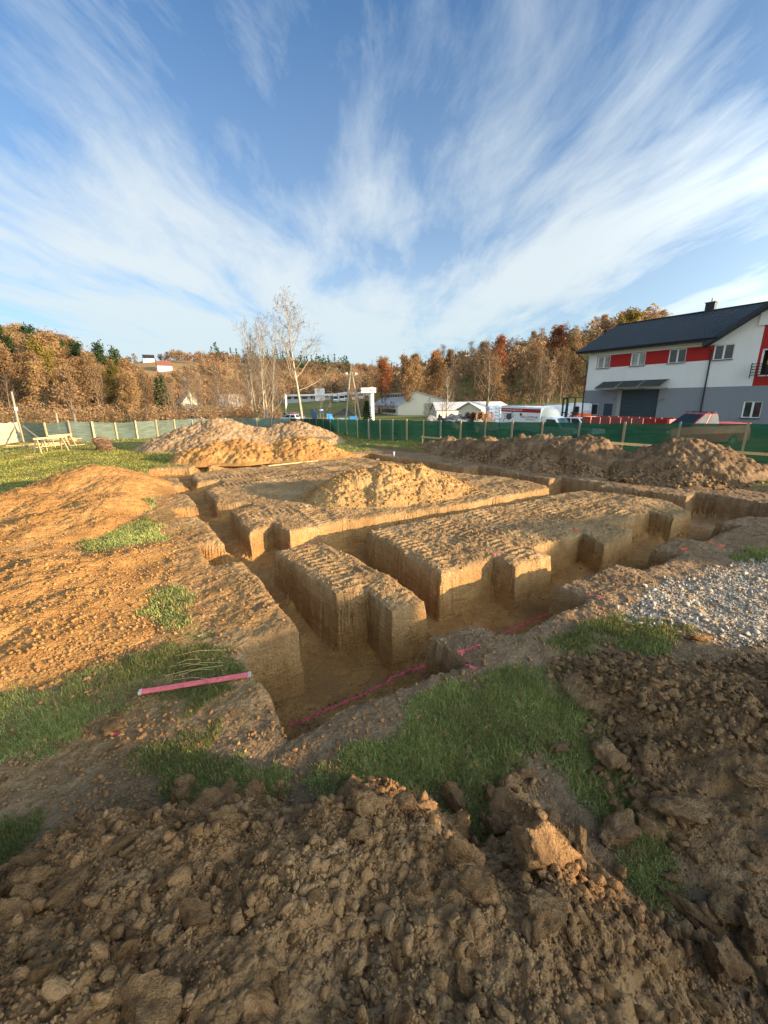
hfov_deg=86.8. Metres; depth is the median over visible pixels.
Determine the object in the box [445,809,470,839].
soil clod
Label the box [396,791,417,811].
soil clod
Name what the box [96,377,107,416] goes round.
brown leaved tree
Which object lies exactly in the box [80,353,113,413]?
brown leaved tree
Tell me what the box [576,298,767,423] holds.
workshop building
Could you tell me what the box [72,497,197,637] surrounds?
grass tufts
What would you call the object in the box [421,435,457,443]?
batter board
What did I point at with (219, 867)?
soil clod
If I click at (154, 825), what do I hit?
soil clod
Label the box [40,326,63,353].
oak tree
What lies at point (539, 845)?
soil clod
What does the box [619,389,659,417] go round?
garage door
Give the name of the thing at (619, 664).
soil clod
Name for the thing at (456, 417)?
tarpaulin bundle
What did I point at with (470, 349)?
brown leaved tree
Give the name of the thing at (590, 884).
soil clod
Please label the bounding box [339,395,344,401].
parked bus
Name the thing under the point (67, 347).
oak tree
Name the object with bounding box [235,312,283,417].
birch tree
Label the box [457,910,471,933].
soil clod
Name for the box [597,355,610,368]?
window
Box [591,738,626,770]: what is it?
soil clod
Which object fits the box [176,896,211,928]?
soil clod
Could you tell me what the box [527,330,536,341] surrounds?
oak tree
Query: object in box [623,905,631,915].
soil clod
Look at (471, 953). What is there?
soil clod
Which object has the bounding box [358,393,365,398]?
parked bus
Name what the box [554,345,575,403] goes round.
brown leaved tree
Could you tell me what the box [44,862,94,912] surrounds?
soil clod
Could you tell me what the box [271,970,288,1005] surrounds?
soil clod
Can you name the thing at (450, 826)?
soil clod
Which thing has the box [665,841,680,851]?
soil clod
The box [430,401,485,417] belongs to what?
hall
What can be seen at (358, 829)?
soil clod
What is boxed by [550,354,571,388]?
oak tree
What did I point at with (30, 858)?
soil clod
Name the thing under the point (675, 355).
window
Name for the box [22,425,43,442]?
timber prop
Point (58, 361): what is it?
oak tree
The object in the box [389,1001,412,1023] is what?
soil clod
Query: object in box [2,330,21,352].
oak tree
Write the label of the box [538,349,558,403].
bare tree
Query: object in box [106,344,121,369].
pine tree
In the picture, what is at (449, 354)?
oak tree
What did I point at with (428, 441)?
lawn grass
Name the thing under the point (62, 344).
pine tree
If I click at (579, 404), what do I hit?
bulk bag
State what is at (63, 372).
tree
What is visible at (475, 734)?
grass turf
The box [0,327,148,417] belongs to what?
hillside woods
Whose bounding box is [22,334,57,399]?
yellow tree
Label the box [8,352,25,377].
oak tree
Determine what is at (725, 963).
soil clod
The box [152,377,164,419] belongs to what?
spruce tree
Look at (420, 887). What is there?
soil clod
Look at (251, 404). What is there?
birch tree
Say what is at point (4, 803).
strip crumbs
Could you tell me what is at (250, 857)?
soil clod
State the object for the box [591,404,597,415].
window
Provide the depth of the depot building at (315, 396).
191.69 m
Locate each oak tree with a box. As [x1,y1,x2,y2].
[0,345,29,404]
[0,361,25,402]
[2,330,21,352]
[7,322,22,328]
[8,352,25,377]
[13,351,50,410]
[13,360,34,399]
[19,330,68,400]
[20,359,54,412]
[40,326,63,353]
[49,366,74,404]
[50,373,82,417]
[54,347,72,371]
[54,357,78,389]
[63,337,85,352]
[63,354,104,419]
[75,361,94,402]
[76,368,96,404]
[77,346,94,362]
[89,362,118,406]
[97,358,121,406]
[113,373,143,421]
[114,370,141,420]
[117,356,137,378]
[120,381,147,420]
[130,362,138,376]
[135,368,155,402]
[136,368,158,410]
[398,350,424,401]
[409,353,426,381]
[412,359,426,392]
[419,354,451,397]
[444,348,458,381]
[473,355,507,402]
[477,341,488,356]
[502,365,519,400]
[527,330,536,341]
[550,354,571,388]
[554,332,586,392]
[597,313,608,330]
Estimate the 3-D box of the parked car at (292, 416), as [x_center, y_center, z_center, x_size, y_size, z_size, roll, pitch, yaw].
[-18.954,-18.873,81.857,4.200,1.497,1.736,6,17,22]
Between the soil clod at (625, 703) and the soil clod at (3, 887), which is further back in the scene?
the soil clod at (625, 703)
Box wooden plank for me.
[268,460,317,465]
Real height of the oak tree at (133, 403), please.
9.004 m
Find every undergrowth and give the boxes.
[0,388,282,422]
[356,356,588,414]
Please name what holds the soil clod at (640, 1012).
on the soil heap at (218, 999)
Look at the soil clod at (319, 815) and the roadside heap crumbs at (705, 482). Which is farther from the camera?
the roadside heap crumbs at (705, 482)
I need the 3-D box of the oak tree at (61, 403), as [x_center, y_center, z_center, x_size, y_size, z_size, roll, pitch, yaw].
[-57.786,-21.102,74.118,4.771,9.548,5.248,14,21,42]
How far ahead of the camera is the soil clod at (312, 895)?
1.78 m
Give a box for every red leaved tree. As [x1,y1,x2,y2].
[374,356,400,400]
[426,348,440,396]
[484,335,510,400]
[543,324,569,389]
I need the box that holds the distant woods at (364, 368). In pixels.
[120,349,377,405]
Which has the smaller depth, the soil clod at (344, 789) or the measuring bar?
the soil clod at (344, 789)
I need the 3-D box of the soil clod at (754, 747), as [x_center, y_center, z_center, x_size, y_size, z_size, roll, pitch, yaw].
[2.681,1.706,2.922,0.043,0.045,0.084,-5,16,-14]
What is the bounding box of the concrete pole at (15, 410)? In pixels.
[10,391,18,421]
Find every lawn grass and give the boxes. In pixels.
[0,432,416,462]
[0,448,187,526]
[383,440,767,484]
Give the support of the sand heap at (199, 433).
on the ground at (352, 614)
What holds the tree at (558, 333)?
on the ground at (352, 614)
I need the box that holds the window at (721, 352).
[711,344,734,360]
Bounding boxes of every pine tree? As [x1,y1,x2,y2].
[0,325,6,346]
[3,334,17,355]
[16,322,32,339]
[25,324,36,339]
[56,335,68,363]
[67,337,83,375]
[89,339,109,403]
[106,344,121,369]
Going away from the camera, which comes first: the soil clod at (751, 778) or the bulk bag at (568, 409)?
the soil clod at (751, 778)
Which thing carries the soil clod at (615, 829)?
on the soil heap at (218, 999)
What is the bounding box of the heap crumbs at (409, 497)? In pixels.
[298,462,478,508]
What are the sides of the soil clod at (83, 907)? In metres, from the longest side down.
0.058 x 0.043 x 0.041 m
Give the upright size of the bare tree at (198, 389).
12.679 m
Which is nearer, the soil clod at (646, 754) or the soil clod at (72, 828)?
the soil clod at (72, 828)
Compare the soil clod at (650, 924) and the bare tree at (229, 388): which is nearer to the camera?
the soil clod at (650, 924)
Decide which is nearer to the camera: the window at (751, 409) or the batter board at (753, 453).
the batter board at (753, 453)
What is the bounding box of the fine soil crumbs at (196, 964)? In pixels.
[0,654,767,1023]
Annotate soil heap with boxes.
[0,769,705,1023]
[415,433,630,476]
[559,659,767,965]
[607,437,767,489]
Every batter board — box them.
[315,436,331,444]
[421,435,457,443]
[612,442,650,446]
[736,451,767,455]
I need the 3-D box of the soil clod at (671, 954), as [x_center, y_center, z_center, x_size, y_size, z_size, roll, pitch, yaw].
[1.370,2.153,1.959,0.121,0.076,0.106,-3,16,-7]
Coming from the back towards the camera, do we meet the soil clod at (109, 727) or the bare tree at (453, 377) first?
the bare tree at (453, 377)
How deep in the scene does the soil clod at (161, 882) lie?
1.80 m
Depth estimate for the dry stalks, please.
4.39 m
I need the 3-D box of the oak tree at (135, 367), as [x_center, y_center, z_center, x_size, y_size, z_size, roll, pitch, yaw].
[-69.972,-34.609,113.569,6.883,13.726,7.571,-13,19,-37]
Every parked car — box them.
[284,414,299,419]
[565,417,582,422]
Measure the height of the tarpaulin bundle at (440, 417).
1.818 m
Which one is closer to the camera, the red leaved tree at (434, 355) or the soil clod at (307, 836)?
the soil clod at (307, 836)
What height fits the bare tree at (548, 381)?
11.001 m
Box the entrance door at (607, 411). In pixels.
[603,404,612,416]
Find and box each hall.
[374,392,445,414]
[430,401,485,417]
[455,401,506,416]
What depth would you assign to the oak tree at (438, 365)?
110.70 m
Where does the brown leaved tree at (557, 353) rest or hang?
on the ground at (352, 614)
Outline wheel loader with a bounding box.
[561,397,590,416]
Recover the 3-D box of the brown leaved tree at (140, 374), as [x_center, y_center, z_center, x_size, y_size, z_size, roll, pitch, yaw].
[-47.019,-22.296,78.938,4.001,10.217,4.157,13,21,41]
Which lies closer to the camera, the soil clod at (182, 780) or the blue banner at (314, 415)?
the soil clod at (182, 780)
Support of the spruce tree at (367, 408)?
on the ground at (352, 614)
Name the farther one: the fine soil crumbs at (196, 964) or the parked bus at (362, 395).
the parked bus at (362, 395)
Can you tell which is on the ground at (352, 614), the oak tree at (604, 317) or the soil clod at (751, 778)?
the oak tree at (604, 317)
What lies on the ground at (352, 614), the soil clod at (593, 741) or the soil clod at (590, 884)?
the soil clod at (593, 741)
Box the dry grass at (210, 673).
[5,506,404,808]
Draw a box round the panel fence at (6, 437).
[0,422,21,444]
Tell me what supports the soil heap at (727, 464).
on the ground at (352, 614)
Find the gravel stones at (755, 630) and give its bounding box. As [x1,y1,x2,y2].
[615,558,767,648]
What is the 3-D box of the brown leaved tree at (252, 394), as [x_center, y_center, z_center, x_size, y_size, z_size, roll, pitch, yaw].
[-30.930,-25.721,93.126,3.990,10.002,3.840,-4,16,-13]
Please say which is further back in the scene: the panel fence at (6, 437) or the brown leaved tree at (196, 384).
the brown leaved tree at (196, 384)
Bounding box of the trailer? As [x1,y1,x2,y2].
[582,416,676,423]
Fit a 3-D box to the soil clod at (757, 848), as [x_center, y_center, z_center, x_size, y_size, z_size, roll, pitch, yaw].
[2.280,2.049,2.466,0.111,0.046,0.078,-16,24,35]
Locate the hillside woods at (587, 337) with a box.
[377,303,662,392]
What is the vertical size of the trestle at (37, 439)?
0.970 m
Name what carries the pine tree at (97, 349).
on the ground at (352, 614)
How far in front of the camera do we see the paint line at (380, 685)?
5.37 m
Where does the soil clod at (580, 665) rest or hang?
on the soil heap at (721, 785)
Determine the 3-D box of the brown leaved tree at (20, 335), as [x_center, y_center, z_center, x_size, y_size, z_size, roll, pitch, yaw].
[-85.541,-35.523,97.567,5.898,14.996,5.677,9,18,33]
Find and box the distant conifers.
[207,342,350,376]
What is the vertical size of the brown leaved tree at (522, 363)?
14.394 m
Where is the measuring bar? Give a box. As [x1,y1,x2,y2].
[137,671,250,694]
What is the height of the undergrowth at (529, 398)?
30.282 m
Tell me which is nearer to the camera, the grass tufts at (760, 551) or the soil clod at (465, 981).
the soil clod at (465, 981)
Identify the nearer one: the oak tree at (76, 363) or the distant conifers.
the oak tree at (76, 363)
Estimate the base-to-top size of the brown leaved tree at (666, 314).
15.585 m
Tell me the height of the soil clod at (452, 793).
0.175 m
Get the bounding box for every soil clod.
[0,777,6,784]
[0,884,7,896]
[0,895,34,937]
[8,848,50,866]
[9,861,50,885]
[9,878,40,901]
[24,956,63,985]
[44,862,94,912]
[54,742,70,747]
[60,998,71,1016]
[68,822,84,832]
[73,894,83,911]
[80,894,88,914]
[81,810,94,824]
[89,823,105,840]
[101,719,125,735]
[101,832,138,859]
[105,738,124,749]
[115,929,142,960]
[119,968,184,1023]
[126,847,140,859]
[129,815,140,821]
[138,949,155,964]
[145,810,153,819]
[148,872,170,893]
[151,823,158,828]
[170,785,193,802]
[173,808,192,822]
[174,774,195,787]
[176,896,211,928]
[178,851,186,858]
[192,787,223,804]
[193,838,198,847]
[206,804,241,824]
[212,863,224,875]
[217,777,236,802]
[224,793,242,804]
[228,709,237,716]
[233,887,241,906]
[244,778,264,797]
[245,849,254,868]
[256,798,268,806]
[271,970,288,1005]
[277,788,283,799]
[286,933,296,944]
[301,828,318,844]
[304,887,322,904]
[316,810,324,820]
[323,1013,328,1023]
[326,836,332,843]
[326,854,341,866]
[336,782,350,796]
[341,816,372,840]
[342,774,363,787]
[347,868,354,882]
[351,788,378,817]
[360,901,370,912]
[385,833,396,848]
[387,943,402,974]
[388,789,400,794]
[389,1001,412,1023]
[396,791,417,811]
[411,880,431,894]
[417,799,438,812]
[423,1005,435,1022]
[441,779,465,811]
[444,834,482,866]
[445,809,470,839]
[447,823,453,829]
[455,963,474,1001]
[456,865,493,904]
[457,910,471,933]
[466,946,477,960]
[484,813,508,835]
[485,783,494,801]
[485,834,500,854]
[497,780,503,786]
[502,860,509,868]
[508,884,517,891]
[510,787,518,793]
[511,820,580,871]
[515,768,538,781]
[521,783,527,792]
[522,888,567,947]
[547,742,570,753]
[547,809,560,825]
[573,662,587,669]
[574,822,587,859]
[582,674,590,678]
[587,878,594,890]
[588,735,606,753]
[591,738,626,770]
[591,903,600,911]
[591,976,616,998]
[598,808,641,847]
[612,655,626,661]
[615,661,626,666]
[615,911,626,921]
[620,701,633,707]
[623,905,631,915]
[624,478,632,482]
[628,787,648,805]
[634,740,660,763]
[634,936,643,950]
[634,1004,647,1021]
[635,809,670,846]
[645,920,655,931]
[648,793,712,824]
[655,884,738,949]
[656,710,674,718]
[659,871,684,882]
[659,963,668,982]
[660,939,678,972]
[664,1008,680,1023]
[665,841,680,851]
[669,739,679,744]
[685,634,713,640]
[689,987,727,1023]
[701,661,708,669]
[701,934,753,984]
[707,889,741,925]
[731,768,767,787]
[734,907,767,955]
[747,842,767,855]
[750,743,763,753]
[758,675,767,679]
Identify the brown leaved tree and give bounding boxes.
[0,367,29,403]
[12,331,28,355]
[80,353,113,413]
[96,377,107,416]
[134,370,152,420]
[165,382,175,404]
[188,370,204,401]
[208,375,224,408]
[230,376,242,407]
[233,384,244,407]
[239,383,252,407]
[242,376,262,407]
[243,378,255,405]
[346,369,363,415]
[347,366,359,387]
[359,363,381,400]
[369,356,392,402]
[377,356,398,392]
[440,343,446,359]
[443,372,459,399]
[452,360,463,387]
[464,339,473,374]
[467,347,483,387]
[505,337,516,353]
[512,352,527,394]
[518,337,540,392]
[520,337,538,387]
[521,340,549,402]
[537,332,545,364]
[546,347,564,395]
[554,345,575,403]
[644,311,657,318]
[659,312,672,317]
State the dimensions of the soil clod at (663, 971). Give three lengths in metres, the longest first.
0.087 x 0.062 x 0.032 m
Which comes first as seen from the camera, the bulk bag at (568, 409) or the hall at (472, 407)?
the bulk bag at (568, 409)
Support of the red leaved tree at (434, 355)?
on the ground at (352, 614)
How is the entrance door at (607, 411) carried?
in the workshop building at (710, 358)
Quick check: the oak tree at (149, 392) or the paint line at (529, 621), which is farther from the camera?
the oak tree at (149, 392)
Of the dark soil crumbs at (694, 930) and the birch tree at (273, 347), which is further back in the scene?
the birch tree at (273, 347)
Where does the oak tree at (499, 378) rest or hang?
on the ground at (352, 614)
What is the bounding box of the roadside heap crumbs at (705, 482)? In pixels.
[411,444,767,489]
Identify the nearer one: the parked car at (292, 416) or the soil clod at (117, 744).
the soil clod at (117, 744)
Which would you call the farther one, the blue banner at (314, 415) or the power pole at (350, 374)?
the blue banner at (314, 415)
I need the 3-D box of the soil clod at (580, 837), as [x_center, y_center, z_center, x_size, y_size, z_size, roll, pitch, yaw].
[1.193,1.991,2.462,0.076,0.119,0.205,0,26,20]
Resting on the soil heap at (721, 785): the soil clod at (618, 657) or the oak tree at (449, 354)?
the soil clod at (618, 657)
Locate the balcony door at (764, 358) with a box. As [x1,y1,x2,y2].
[757,349,767,375]
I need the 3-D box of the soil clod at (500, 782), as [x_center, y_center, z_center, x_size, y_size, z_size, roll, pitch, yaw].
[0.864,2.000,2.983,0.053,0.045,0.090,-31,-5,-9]
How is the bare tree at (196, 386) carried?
on the ground at (352, 614)
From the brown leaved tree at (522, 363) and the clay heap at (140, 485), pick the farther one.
the brown leaved tree at (522, 363)
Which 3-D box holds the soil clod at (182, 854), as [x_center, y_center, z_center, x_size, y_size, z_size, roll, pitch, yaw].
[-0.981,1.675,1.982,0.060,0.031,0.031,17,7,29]
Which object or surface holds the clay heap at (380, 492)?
on the ground at (352, 614)
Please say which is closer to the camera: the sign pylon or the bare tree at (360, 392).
the sign pylon
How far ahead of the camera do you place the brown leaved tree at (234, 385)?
125.73 m
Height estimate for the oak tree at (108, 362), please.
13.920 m
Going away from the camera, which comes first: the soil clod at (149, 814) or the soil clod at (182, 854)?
the soil clod at (182, 854)
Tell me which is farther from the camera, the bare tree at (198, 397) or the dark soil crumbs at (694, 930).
the bare tree at (198, 397)
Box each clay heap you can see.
[0,465,175,692]
[166,436,357,466]
[301,463,471,508]
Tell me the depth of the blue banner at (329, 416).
83.72 m
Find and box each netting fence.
[17,418,288,442]
[289,418,767,462]
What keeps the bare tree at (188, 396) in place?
on the ground at (352, 614)
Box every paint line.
[288,664,425,725]
[457,644,480,654]
[502,614,547,633]
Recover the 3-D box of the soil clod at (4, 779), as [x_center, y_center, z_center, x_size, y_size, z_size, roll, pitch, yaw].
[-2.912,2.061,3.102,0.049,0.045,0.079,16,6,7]
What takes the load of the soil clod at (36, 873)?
on the soil heap at (218, 999)
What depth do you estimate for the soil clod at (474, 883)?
1.85 m
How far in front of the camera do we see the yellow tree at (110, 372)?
79.70 m
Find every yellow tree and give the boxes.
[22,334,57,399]
[99,360,125,410]
[616,306,644,325]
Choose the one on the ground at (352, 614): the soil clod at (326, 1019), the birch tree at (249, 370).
the birch tree at (249, 370)
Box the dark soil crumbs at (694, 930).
[543,649,767,1022]
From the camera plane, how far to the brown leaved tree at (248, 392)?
96.84 m
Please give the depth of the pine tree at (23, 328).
106.63 m
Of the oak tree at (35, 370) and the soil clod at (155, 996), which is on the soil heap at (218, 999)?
the soil clod at (155, 996)
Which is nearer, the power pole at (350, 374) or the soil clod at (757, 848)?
the soil clod at (757, 848)
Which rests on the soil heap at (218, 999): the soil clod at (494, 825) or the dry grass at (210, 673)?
the soil clod at (494, 825)
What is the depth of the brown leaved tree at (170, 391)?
132.64 m
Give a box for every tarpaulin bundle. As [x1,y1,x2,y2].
[426,415,438,420]
[437,413,444,420]
[444,413,453,420]
[451,413,461,420]
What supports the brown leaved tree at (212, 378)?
on the ground at (352, 614)
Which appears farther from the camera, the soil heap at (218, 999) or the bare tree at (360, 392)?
the bare tree at (360, 392)
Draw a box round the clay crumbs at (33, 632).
[0,475,181,699]
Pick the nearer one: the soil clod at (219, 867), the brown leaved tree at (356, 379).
the soil clod at (219, 867)
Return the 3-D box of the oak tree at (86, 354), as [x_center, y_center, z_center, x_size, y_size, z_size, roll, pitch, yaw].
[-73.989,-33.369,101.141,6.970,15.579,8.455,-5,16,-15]
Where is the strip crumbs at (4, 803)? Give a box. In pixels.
[0,637,311,817]
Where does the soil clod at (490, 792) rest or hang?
on the soil heap at (218, 999)
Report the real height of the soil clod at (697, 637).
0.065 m
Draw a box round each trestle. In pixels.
[32,436,68,453]
[40,436,71,450]
[47,434,76,447]
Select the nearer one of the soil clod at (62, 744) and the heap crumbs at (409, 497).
the soil clod at (62, 744)
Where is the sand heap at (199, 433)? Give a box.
[132,418,346,452]
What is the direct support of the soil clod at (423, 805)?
on the soil heap at (218, 999)
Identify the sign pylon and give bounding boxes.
[361,387,375,419]
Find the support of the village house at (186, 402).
on the ground at (352, 614)
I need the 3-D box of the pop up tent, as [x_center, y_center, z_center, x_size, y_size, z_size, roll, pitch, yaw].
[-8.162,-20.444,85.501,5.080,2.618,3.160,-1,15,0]
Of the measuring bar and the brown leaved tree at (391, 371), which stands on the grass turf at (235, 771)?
the measuring bar
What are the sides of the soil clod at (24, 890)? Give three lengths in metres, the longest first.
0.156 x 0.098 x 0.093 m
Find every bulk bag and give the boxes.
[486,406,494,409]
[555,405,561,414]
[563,405,569,414]
[565,403,573,411]
[576,402,584,411]
[583,403,591,411]
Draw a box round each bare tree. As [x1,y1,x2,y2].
[0,372,17,413]
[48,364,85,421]
[86,376,104,420]
[93,361,106,407]
[160,376,177,404]
[175,376,185,405]
[181,372,197,409]
[181,373,204,412]
[190,370,211,412]
[190,373,202,404]
[196,385,203,409]
[211,362,229,417]
[217,381,230,417]
[221,371,236,405]
[312,384,332,414]
[354,371,367,415]
[437,370,455,416]
[440,393,448,414]
[448,358,460,401]
[473,340,507,405]
[476,362,484,393]
[505,364,511,395]
[535,349,549,405]
[535,356,564,405]
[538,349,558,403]
[560,361,572,400]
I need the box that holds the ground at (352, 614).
[0,352,767,1023]
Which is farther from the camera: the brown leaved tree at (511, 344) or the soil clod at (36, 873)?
the brown leaved tree at (511, 344)
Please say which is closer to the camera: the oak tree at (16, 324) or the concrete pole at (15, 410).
the concrete pole at (15, 410)
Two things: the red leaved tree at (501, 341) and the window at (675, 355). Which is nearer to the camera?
the window at (675, 355)
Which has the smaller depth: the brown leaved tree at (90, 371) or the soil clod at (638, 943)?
the soil clod at (638, 943)
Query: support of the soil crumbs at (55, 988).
on the ground at (352, 614)
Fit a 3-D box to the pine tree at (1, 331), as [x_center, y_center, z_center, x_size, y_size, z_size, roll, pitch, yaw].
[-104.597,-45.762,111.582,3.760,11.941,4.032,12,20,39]
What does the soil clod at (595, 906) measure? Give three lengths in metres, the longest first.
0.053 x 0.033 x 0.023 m
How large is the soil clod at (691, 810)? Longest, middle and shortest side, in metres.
0.367 x 0.295 x 0.146 m
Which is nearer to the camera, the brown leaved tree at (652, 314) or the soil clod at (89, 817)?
the soil clod at (89, 817)
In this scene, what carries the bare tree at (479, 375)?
on the ground at (352, 614)
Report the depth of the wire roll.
24.82 m
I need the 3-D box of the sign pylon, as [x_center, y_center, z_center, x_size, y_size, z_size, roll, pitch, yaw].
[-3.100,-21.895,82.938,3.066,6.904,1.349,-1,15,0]
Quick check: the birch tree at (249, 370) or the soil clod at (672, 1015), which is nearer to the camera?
the soil clod at (672, 1015)
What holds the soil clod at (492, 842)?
on the soil heap at (218, 999)
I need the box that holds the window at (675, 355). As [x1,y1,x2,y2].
[667,348,686,363]
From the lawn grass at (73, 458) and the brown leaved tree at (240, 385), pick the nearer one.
the lawn grass at (73, 458)
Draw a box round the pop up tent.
[332,409,356,419]
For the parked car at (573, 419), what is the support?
on the ground at (352, 614)
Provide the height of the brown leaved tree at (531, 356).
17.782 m
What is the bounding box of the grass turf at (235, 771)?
[0,640,293,866]
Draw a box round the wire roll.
[91,437,114,450]
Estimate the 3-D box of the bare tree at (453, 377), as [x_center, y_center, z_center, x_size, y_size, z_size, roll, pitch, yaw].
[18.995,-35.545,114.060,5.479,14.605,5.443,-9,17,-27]
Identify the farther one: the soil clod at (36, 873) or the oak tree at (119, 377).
the oak tree at (119, 377)
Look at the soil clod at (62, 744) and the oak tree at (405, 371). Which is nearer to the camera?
the soil clod at (62, 744)
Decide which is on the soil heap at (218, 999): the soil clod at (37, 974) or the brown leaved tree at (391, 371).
the soil clod at (37, 974)
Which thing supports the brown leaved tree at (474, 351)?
on the ground at (352, 614)
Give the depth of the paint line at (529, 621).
6.72 m
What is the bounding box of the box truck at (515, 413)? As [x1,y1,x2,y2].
[500,405,568,422]
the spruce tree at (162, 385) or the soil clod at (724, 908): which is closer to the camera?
the soil clod at (724, 908)
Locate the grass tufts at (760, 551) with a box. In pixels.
[538,545,767,666]
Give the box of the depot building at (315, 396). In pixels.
[282,388,368,403]
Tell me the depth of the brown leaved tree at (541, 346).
115.32 m
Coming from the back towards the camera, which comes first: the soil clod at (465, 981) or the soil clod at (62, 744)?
the soil clod at (62, 744)
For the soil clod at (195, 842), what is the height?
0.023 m
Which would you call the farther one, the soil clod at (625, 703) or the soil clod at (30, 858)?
the soil clod at (625, 703)
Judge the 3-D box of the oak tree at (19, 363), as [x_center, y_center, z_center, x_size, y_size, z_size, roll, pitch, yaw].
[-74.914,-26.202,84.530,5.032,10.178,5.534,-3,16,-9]
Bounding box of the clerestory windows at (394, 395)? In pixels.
[385,394,404,396]
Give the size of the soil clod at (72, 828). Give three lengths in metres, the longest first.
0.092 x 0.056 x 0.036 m
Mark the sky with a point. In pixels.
(419, 176)
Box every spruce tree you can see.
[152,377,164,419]
[157,376,172,419]
[362,401,372,419]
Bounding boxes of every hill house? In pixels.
[142,354,154,362]
[155,360,171,370]
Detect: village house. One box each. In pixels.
[177,392,198,409]
[218,394,246,410]
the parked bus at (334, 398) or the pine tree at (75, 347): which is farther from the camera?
the parked bus at (334, 398)
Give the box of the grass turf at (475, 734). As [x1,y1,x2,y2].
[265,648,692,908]
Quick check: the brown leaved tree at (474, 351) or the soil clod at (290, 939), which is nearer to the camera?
the soil clod at (290, 939)
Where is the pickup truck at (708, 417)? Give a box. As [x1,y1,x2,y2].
[671,411,751,423]
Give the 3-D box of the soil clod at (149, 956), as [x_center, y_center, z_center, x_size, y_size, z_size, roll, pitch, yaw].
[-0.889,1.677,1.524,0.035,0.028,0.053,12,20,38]
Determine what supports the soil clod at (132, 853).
on the soil heap at (218, 999)
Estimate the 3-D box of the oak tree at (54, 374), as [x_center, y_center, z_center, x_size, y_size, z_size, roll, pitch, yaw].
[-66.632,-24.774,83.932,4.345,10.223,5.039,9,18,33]
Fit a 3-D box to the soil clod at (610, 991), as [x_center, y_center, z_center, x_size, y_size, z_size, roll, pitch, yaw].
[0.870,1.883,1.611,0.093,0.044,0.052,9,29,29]
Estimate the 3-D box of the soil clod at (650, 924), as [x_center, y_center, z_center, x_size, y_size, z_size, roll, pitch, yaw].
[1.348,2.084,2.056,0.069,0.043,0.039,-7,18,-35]
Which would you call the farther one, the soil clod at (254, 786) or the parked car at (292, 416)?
the parked car at (292, 416)
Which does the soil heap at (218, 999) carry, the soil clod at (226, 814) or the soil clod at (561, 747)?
the soil clod at (226, 814)
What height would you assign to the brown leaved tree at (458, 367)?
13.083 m
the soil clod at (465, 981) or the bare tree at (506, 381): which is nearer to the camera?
the soil clod at (465, 981)
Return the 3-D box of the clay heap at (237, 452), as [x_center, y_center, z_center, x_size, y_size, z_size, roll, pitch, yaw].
[-6.027,-3.322,21.031,9.240,1.074,5.560,-1,15,0]
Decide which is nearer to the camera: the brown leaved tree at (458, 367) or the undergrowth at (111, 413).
the undergrowth at (111, 413)
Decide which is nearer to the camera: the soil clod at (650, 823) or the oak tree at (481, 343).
the soil clod at (650, 823)
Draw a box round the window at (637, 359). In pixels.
[629,352,645,366]
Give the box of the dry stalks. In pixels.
[165,650,222,680]
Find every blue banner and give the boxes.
[311,409,317,418]
[327,414,333,421]
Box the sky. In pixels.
[0,0,767,369]
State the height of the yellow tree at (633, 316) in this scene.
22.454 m
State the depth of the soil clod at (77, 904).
1.73 m
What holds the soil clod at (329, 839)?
on the soil heap at (218, 999)
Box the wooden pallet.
[466,414,486,415]
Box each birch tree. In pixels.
[232,317,268,417]
[233,331,267,417]
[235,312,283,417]
[239,323,283,417]
[256,325,288,417]
[265,286,335,418]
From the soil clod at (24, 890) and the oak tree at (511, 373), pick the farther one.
the oak tree at (511, 373)
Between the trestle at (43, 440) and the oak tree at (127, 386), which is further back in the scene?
the oak tree at (127, 386)
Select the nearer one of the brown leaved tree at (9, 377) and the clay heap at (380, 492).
the clay heap at (380, 492)
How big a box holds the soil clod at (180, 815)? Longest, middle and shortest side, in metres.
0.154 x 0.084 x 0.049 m
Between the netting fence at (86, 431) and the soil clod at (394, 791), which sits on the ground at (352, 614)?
the netting fence at (86, 431)
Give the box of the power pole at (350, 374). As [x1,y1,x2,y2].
[345,372,360,419]
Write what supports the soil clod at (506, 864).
on the soil heap at (218, 999)
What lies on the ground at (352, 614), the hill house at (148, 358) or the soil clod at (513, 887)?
the hill house at (148, 358)
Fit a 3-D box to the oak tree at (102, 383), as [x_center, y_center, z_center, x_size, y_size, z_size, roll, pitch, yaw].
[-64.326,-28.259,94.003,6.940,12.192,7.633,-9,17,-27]
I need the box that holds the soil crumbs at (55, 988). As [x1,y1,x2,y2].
[0,762,746,1023]
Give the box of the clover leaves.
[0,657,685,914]
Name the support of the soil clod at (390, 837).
on the soil heap at (218, 999)
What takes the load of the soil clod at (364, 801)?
on the soil heap at (218, 999)
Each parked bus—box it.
[333,395,339,401]
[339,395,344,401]
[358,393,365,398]
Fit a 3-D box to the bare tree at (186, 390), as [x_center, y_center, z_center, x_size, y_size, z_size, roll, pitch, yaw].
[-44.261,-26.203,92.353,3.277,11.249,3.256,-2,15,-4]
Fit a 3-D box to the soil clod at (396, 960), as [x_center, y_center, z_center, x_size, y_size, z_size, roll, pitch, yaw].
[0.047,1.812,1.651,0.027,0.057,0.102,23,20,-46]
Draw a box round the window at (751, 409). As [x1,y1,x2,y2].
[741,401,762,418]
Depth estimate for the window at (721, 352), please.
37.16 m

